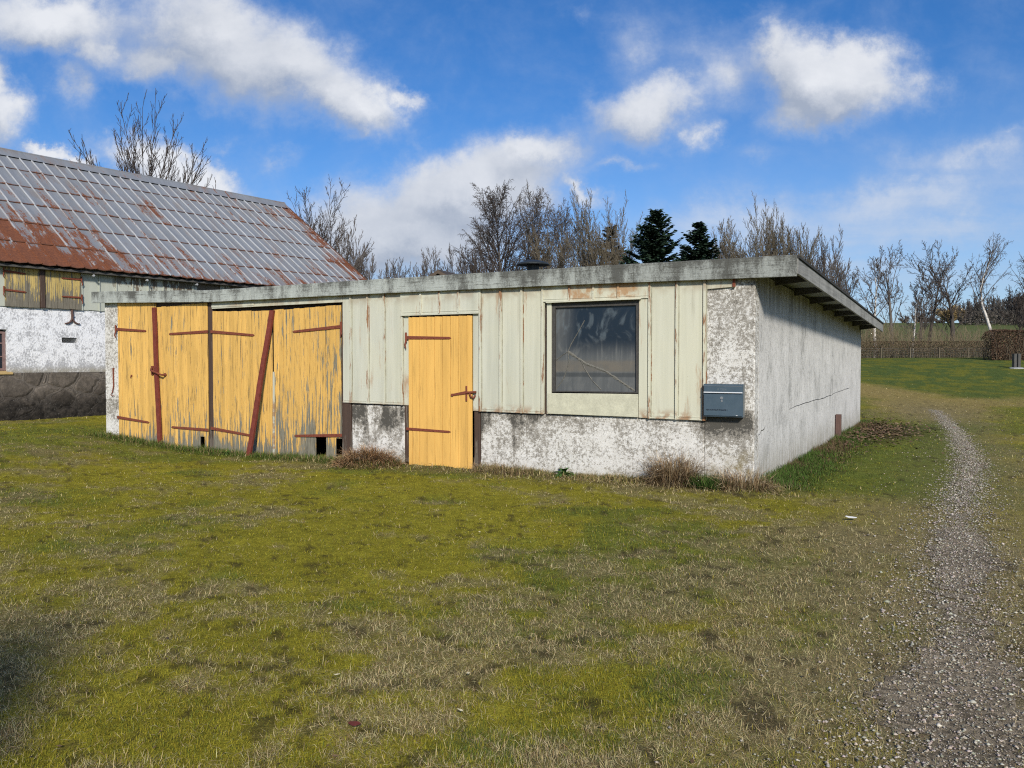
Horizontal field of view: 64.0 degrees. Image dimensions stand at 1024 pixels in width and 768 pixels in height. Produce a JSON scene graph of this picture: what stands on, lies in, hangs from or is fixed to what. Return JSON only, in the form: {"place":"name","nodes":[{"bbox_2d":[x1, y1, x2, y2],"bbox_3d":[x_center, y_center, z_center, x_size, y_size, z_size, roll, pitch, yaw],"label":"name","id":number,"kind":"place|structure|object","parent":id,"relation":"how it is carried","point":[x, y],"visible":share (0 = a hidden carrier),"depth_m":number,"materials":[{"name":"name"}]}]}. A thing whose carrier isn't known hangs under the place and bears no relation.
{"place":"outdoors","nodes":[
{"label":"outdoors","id":0,"kind":"place"},
{"bbox_2d":[0,323,1023,767],"bbox_3d":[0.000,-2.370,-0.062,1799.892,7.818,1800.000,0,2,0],"label":"ground","id":1,"kind":"structure","parent":0,"point":[888,379],"depth_m":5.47,"materials":[{"name":"green plant"}]},
{"bbox_2d":[68,88,215,188],"bbox_3d":[-16.480,-6.590,36.242,6.582,12.291,6.872,-1,2,-33],"label":"ash tree","id":2,"kind":"object","parent":1,"relation":"on","point":[151,160],"visible":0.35,"depth_m":35.22,"materials":[{"name":"brown plant"}]},
{"bbox_2d":[0,147,366,420],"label":"barn","id":3,"kind":"structure","parent":1,"relation":"on","point":[73,235],"depth_m":21.29,"materials":[{"name":"paint"}]},
{"bbox_2d":[0,331,12,373],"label":"window","id":4,"kind":"structure","parent":3,"relation":"in","point":[2,334],"depth_m":18.34,"materials":[{"name":"paint"}]},
{"bbox_2d":[83,429,405,466],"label":"grass strip","id":5,"kind":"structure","parent":1,"relation":"on","point":[205,449],"depth_m":13.55,"materials":[{"name":"plant"}]},
{"bbox_2d":[246,310,274,455],"bbox_3d":[-4.062,-0.002,13.210,0.493,2.370,0.058,0,2,-2],"label":"iron bar","id":6,"kind":"object","parent":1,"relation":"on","point":[260,381],"visible":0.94,"depth_m":13.20,"materials":[{"name":"brown metal"}]},
{"bbox_2d":[287,174,371,262],"bbox_3d":[-10.080,-6.170,43.686,5.514,10.161,4.552,0,2,0],"label":"bare tree","id":7,"kind":"object","parent":1,"relation":"on","point":[320,227],"visible":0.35,"depth_m":43.64,"materials":[{"name":"brown plant"}]},
{"bbox_2d":[327,215,373,276],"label":"bare tree","id":8,"kind":"object","parent":1,"relation":"on","point":[344,248],"visible":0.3,"depth_m":42.79,"materials":[{"name":"grey plant"}]},
{"bbox_2d":[348,721,359,725],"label":"red leaf","id":9,"kind":"object","parent":1,"relation":"on","point":[353,723],"visible":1,"depth_m":3.29,"materials":[{"name":"red plant"}]},
{"bbox_2d":[322,441,406,469],"bbox_3d":[-2.111,0.995,11.930,1.422,0.447,1.375,0,2,0],"label":"dry grass mound","id":10,"kind":"object","parent":1,"relation":"on","point":[373,455],"visible":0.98,"depth_m":11.77,"materials":[{"name":"brown plant"}]},
{"bbox_2d":[349,243,398,279],"bbox_3d":[-7.014,-3.792,39.895,2.553,6.193,2.596,1,2,38],"label":"bare shrub","id":11,"kind":"object","parent":1,"relation":"on","point":[357,267],"visible":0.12,"depth_m":39.56,"materials":[{"name":"plant"}]},
{"bbox_2d":[378,252,431,278],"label":"bare shrub","id":12,"kind":"object","parent":1,"relation":"on","point":[423,273],"visible":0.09,"depth_m":43.83,"materials":[{"name":"plant"}]},
{"bbox_2d":[421,248,443,274],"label":"bare shrub","id":13,"kind":"object","parent":1,"relation":"on","point":[435,265],"visible":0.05,"depth_m":45.56,"materials":[{"name":"plant"}]},
{"bbox_2d":[429,270,454,275],"bbox_3d":[-2.116,-2.500,36.154,4.200,4.563,5.040,1,2,22],"label":"wooden hut","id":14,"kind":"object","parent":1,"relation":"on","point":[438,272],"visible":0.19,"depth_m":33.83,"materials":[{"name":"brown wood"}]},
{"bbox_2d":[442,233,498,273],"bbox_3d":[-2.413,-4.757,46.110,4.081,7.558,2.498,-1,2,-32],"label":"bare shrub","id":15,"kind":"object","parent":1,"relation":"on","point":[471,268],"visible":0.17,"depth_m":45.71,"materials":[{"name":"brown plant"}]},
{"bbox_2d":[91,255,883,481],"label":"garage","id":16,"kind":"structure","parent":1,"relation":"on","point":[611,369],"depth_m":11.65,"materials":[{"name":"paint"}]},
{"bbox_2d":[152,307,161,443],"bbox_3d":[-6.257,-0.104,14.436,0.212,2.490,0.054,1,2,36],"label":"iron bar","id":17,"kind":"object","parent":16,"relation":"attached to","point":[156,376],"visible":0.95,"depth_m":14.42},
{"bbox_2d":[404,315,475,468],"bbox_3d":[-1.037,0.143,11.776,1.210,2.230,0.084,1,2,27],"label":"door","id":18,"kind":"structure","parent":16,"relation":"in","point":[440,429],"depth_m":11.77,"materials":[{"name":"paint"}]},
{"bbox_2d":[552,300,638,393],"bbox_3d":[1.093,-0.483,10.744,1.218,1.208,0.068,1,2,27],"label":"window","id":19,"kind":"structure","parent":16,"relation":"in","point":[595,344],"depth_m":10.73,"materials":[{"name":"glass"}]},
{"bbox_2d":[703,384,744,416],"bbox_3d":[2.565,0.198,9.906,0.477,0.395,0.140,1,2,27],"label":"mailbox","id":20,"kind":"object","parent":16,"relation":"attached to","point":[723,400],"visible":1,"depth_m":9.85,"materials":[{"name":"paint"}]},
{"bbox_2d":[704,394,741,415],"bbox_3d":[2.537,0.254,9.856,0.459,0.260,0.022,1,2,27],"label":"door","id":21,"kind":"structure","parent":20,"relation":"in","point":[714,404],"depth_m":9.85,"materials":[{"name":"paint"}]},
{"bbox_2d":[450,179,533,272],"bbox_3d":[-0.721,-6.294,47.633,4.753,10.546,5.067,-1,2,-39],"label":"birch","id":22,"kind":"object","parent":1,"relation":"on","point":[485,206],"visible":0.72,"depth_m":46.89,"materials":[{"name":"grey plant"}]},
{"bbox_2d":[465,458,533,475],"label":"dry grass tuft","id":23,"kind":"object","parent":1,"relation":"on","point":[495,465],"visible":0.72,"depth_m":11.06,"materials":[{"name":"brown plant"}]},
{"bbox_2d":[0,436,1012,767],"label":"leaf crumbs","id":24,"kind":"object","parent":1,"relation":"on","point":[548,614],"visible":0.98,"depth_m":4.02,"materials":[{"name":"brown plant"}]},
{"bbox_2d":[506,182,564,270],"bbox_3d":[1.367,-6.644,49.770,4.234,11.110,3.952,-1,2,-37],"label":"birch","id":25,"kind":"object","parent":1,"relation":"on","point":[537,216],"visible":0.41,"depth_m":49.06,"materials":[{"name":"grey plant"}]},
{"bbox_2d":[524,217,573,269],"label":"bare tree","id":26,"kind":"object","parent":1,"relation":"on","point":[539,249],"visible":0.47,"depth_m":46.63,"materials":[{"name":"brown plant"}]},
{"bbox_2d":[530,198,583,268],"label":"birch","id":27,"kind":"object","parent":1,"relation":"on","point":[564,224],"visible":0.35,"depth_m":51.28,"materials":[{"name":"brown plant"}]},
{"bbox_2d":[552,467,574,476],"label":"weed plant","id":28,"kind":"object","parent":1,"relation":"on","point":[561,473],"visible":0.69,"depth_m":10.77,"materials":[{"name":"green plant"}]},
{"bbox_2d":[553,182,665,267],"bbox_3d":[4.876,-5.514,42.813,5.537,9.503,5.639,0,2,0],"label":"bare tree","id":29,"kind":"object","parent":1,"relation":"on","point":[590,254],"visible":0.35,"depth_m":41.81,"materials":[{"name":"brown plant"}]},
{"bbox_2d":[599,225,625,264],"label":"conifer tree","id":30,"kind":"object","parent":1,"relation":"on","point":[611,234],"visible":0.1,"depth_m":43.65,"materials":[{"name":"green plant"}]},
{"bbox_2d":[471,463,783,493],"bbox_3d":[1.287,1.169,10.353,4.182,0.182,0.731,1,2,27],"label":"grass strip","id":31,"kind":"object","parent":1,"relation":"on","point":[587,476],"depth_m":10.56,"materials":[{"name":"brown plant"}]},
{"bbox_2d":[619,209,691,263],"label":"spruce","id":32,"kind":"object","parent":1,"relation":"on","point":[654,250],"visible":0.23,"depth_m":39.45,"materials":[{"name":"green plant"}]},
{"bbox_2d":[620,442,719,490],"bbox_3d":[1.986,0.946,10.032,1.452,0.638,1.404,0,2,0],"label":"dry grass tuft","id":33,"kind":"object","parent":1,"relation":"on","point":[669,476],"visible":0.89,"depth_m":9.92,"materials":[{"name":"brown plant"}]},
{"bbox_2d":[672,221,720,261],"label":"spruce","id":34,"kind":"object","parent":1,"relation":"on","point":[702,251],"visible":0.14,"depth_m":42.52,"materials":[{"name":"green plant"}]},
{"bbox_2d":[684,472,730,490],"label":"green grass clump","id":35,"kind":"object","parent":1,"relation":"on","point":[707,483],"visible":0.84,"depth_m":9.70,"materials":[{"name":"green plant"}]},
{"bbox_2d":[713,217,736,258],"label":"bare tree","id":36,"kind":"object","parent":1,"relation":"on","point":[721,231],"visible":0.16,"depth_m":44.87,"materials":[{"name":"grey plant"}]},
{"bbox_2d":[702,460,786,491],"bbox_3d":[2.695,1.074,9.727,1.139,0.370,1.077,0,2,0],"label":"dry grass tuft","id":37,"kind":"object","parent":1,"relation":"on","point":[735,482],"visible":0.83,"depth_m":9.61,"materials":[{"name":"brown plant"}]},
{"bbox_2d":[711,193,784,258],"bbox_3d":[11.938,-5.401,42.859,4.086,8.977,4.713,1,2,28],"label":"willow shrub","id":38,"kind":"object","parent":1,"relation":"on","point":[733,251],"visible":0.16,"depth_m":42.11,"materials":[{"name":"brown plant"}]},
{"bbox_2d":[743,199,821,263],"bbox_3d":[14.463,-5.396,43.714,4.484,8.831,3.967,-1,2,-43],"label":"willow shrub","id":39,"kind":"object","parent":1,"relation":"on","point":[785,248],"visible":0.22,"depth_m":43.35,"materials":[{"name":"brown plant"}]},
{"bbox_2d":[787,224,851,293],"bbox_3d":[16.849,-5.088,45.973,3.968,7.907,3.470,0,2,0],"label":"willow shrub","id":40,"kind":"object","parent":1,"relation":"on","point":[823,259],"visible":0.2,"depth_m":45.11,"materials":[{"name":"brown plant"}]},
{"bbox_2d":[756,417,895,490],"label":"side weeds","id":41,"kind":"object","parent":1,"relation":"on","point":[789,472],"visible":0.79,"depth_m":12.22,"materials":[{"name":"green plant"}]},
{"bbox_2d":[818,256,845,290],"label":"bare shrub","id":42,"kind":"object","parent":1,"relation":"on","point":[836,273],"visible":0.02,"depth_m":49.84,"materials":[{"name":"brown plant"}]},
{"bbox_2d":[646,409,1023,767],"bbox_3d":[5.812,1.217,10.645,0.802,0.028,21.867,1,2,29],"label":"gravel track","id":43,"kind":"structure","parent":1,"relation":"on","point":[949,725],"depth_m":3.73,"materials":[{"name":"grey gravel"}]},
{"bbox_2d":[835,414,841,436],"bbox_3d":[6.300,0.910,15.811,0.100,0.650,0.100,1,2,27],"label":"timber post","id":44,"kind":"object","parent":1,"relation":"on","point":[838,422],"visible":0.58,"depth_m":15.77,"materials":[{"name":"brown wood"}]},
{"bbox_2d":[826,254,862,302],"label":"bare tree","id":45,"kind":"object","parent":1,"relation":"on","point":[850,288],"visible":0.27,"depth_m":57.40,"materials":[{"name":"brown plant"}]},
{"bbox_2d":[853,246,903,356],"bbox_3d":[23.556,-5.190,52.739,2.959,7.403,3.064,0,2,0],"label":"bare tree","id":46,"kind":"object","parent":1,"relation":"on","point":[874,305],"visible":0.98,"depth_m":52.74,"materials":[{"name":"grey plant"}]},
{"bbox_2d":[869,240,908,349],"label":"bare tree","id":47,"kind":"object","parent":1,"relation":"on","point":[889,315],"visible":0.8,"depth_m":53.99,"materials":[{"name":"brown plant"}]},
{"bbox_2d":[818,414,967,461],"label":"dead leaves","id":48,"kind":"object","parent":1,"relation":"on","point":[876,430],"visible":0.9,"depth_m":16.76,"materials":[{"name":"brown plant"}]},
{"bbox_2d":[898,316,908,322],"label":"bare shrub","id":49,"kind":"object","parent":1,"relation":"on","point":[902,320],"visible":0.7,"depth_m":131.82,"materials":[{"name":"brown plant"}]},
{"bbox_2d":[902,295,926,357],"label":"birch","id":50,"kind":"object","parent":1,"relation":"on","point":[914,321],"visible":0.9,"depth_m":52.20,"materials":[{"name":"grey plant"}]},
{"bbox_2d":[861,347,981,357],"bbox_3d":[24.775,-1.805,49.173,8.810,0.775,0.068,0,2,0],"label":"wire fence","id":51,"kind":"object","parent":1,"relation":"on","point":[881,351],"visible":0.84,"depth_m":49.19,"materials":[{"name":"metal"}]},
{"bbox_2d":[896,264,953,356],"bbox_3d":[27.041,-4.770,53.811,3.380,6.404,2.581,0,2,0],"label":"bare tree","id":52,"kind":"object","parent":1,"relation":"on","point":[922,318],"visible":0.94,"depth_m":53.65,"materials":[{"name":"brown plant"}]},
{"bbox_2d":[861,341,991,357],"bbox_3d":[24.747,-2.059,49.876,9.853,1.167,1.201,0,2,0],"label":"hedge","id":53,"kind":"object","parent":1,"relation":"on","point":[927,353],"visible":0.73,"depth_m":49.64,"materials":[{"name":"brown plant"}]},
{"bbox_2d":[895,240,983,357],"bbox_3d":[27.766,-5.452,53.729,4.944,7.831,4.104,0,2,0],"label":"bare tree","id":54,"kind":"object","parent":1,"relation":"on","point":[951,319],"visible":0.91,"depth_m":53.44,"materials":[{"name":"brown plant"}]},
{"bbox_2d":[934,319,945,322],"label":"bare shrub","id":55,"kind":"object","parent":1,"relation":"on","point":[939,321],"visible":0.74,"depth_m":131.42,"materials":[{"name":"brown plant"}]},
{"bbox_2d":[922,240,958,344],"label":"bare tree","id":56,"kind":"object","parent":1,"relation":"on","point":[937,293],"visible":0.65,"depth_m":54.68,"materials":[{"name":"brown plant"}]},
{"bbox_2d":[861,317,1023,357],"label":"undergrowth","id":57,"kind":"object","parent":1,"relation":"on","point":[892,337],"visible":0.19,"depth_m":51.68,"materials":[{"name":"brown plant"}]},
{"bbox_2d":[935,304,967,322],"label":"willow shrub","id":58,"kind":"object","parent":1,"relation":"on","point":[948,314],"visible":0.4,"depth_m":119.45,"materials":[{"name":"brown plant"}]},
{"bbox_2d":[964,233,1012,332],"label":"birch","id":59,"kind":"object","parent":1,"relation":"on","point":[990,258],"visible":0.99,"depth_m":57.07,"materials":[{"name":"grey plant"}]},
{"bbox_2d":[956,291,1023,324],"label":"woods","id":60,"kind":"object","parent":1,"relation":"on","point":[996,304],"visible":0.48,"depth_m":114.93,"materials":[{"name":"brown plant"}]},
{"bbox_2d":[959,309,1023,325],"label":"wood brush","id":61,"kind":"object","parent":1,"relation":"on","point":[982,319],"visible":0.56,"depth_m":112.96,"materials":[{"name":"brown plant"}]},
{"bbox_2d":[978,329,1023,359],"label":"trimmed hedge","id":62,"kind":"object","parent":1,"relation":"on","point":[996,346],"visible":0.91,"depth_m":42.05,"materials":[{"name":"plant"}]},
{"bbox_2d":[999,277,1023,350],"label":"bare tree","id":63,"kind":"object","parent":1,"relation":"on","point":[1020,306],"visible":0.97,"depth_m":60.01,"materials":[{"name":"brown plant"}]},
{"bbox_2d":[1009,252,1023,301],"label":"birch","id":64,"kind":"object","parent":1,"relation":"on","point":[1021,260],"visible":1,"depth_m":56.06,"materials":[{"name":"grey plant"}]},
{"bbox_2d":[1010,354,1023,368],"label":"garden post","id":65,"kind":"object","parent":1,"relation":"on","point":[1016,361],"visible":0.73,"depth_m":36.93,"materials":[{"name":"grey metal"}]},
{"bbox_2d":[0,0,1023,322],"label":"sky","id":66,"kind":"structure","parent":0,"point":[887,122],"materials":[{"name":"blue"}]}
]}

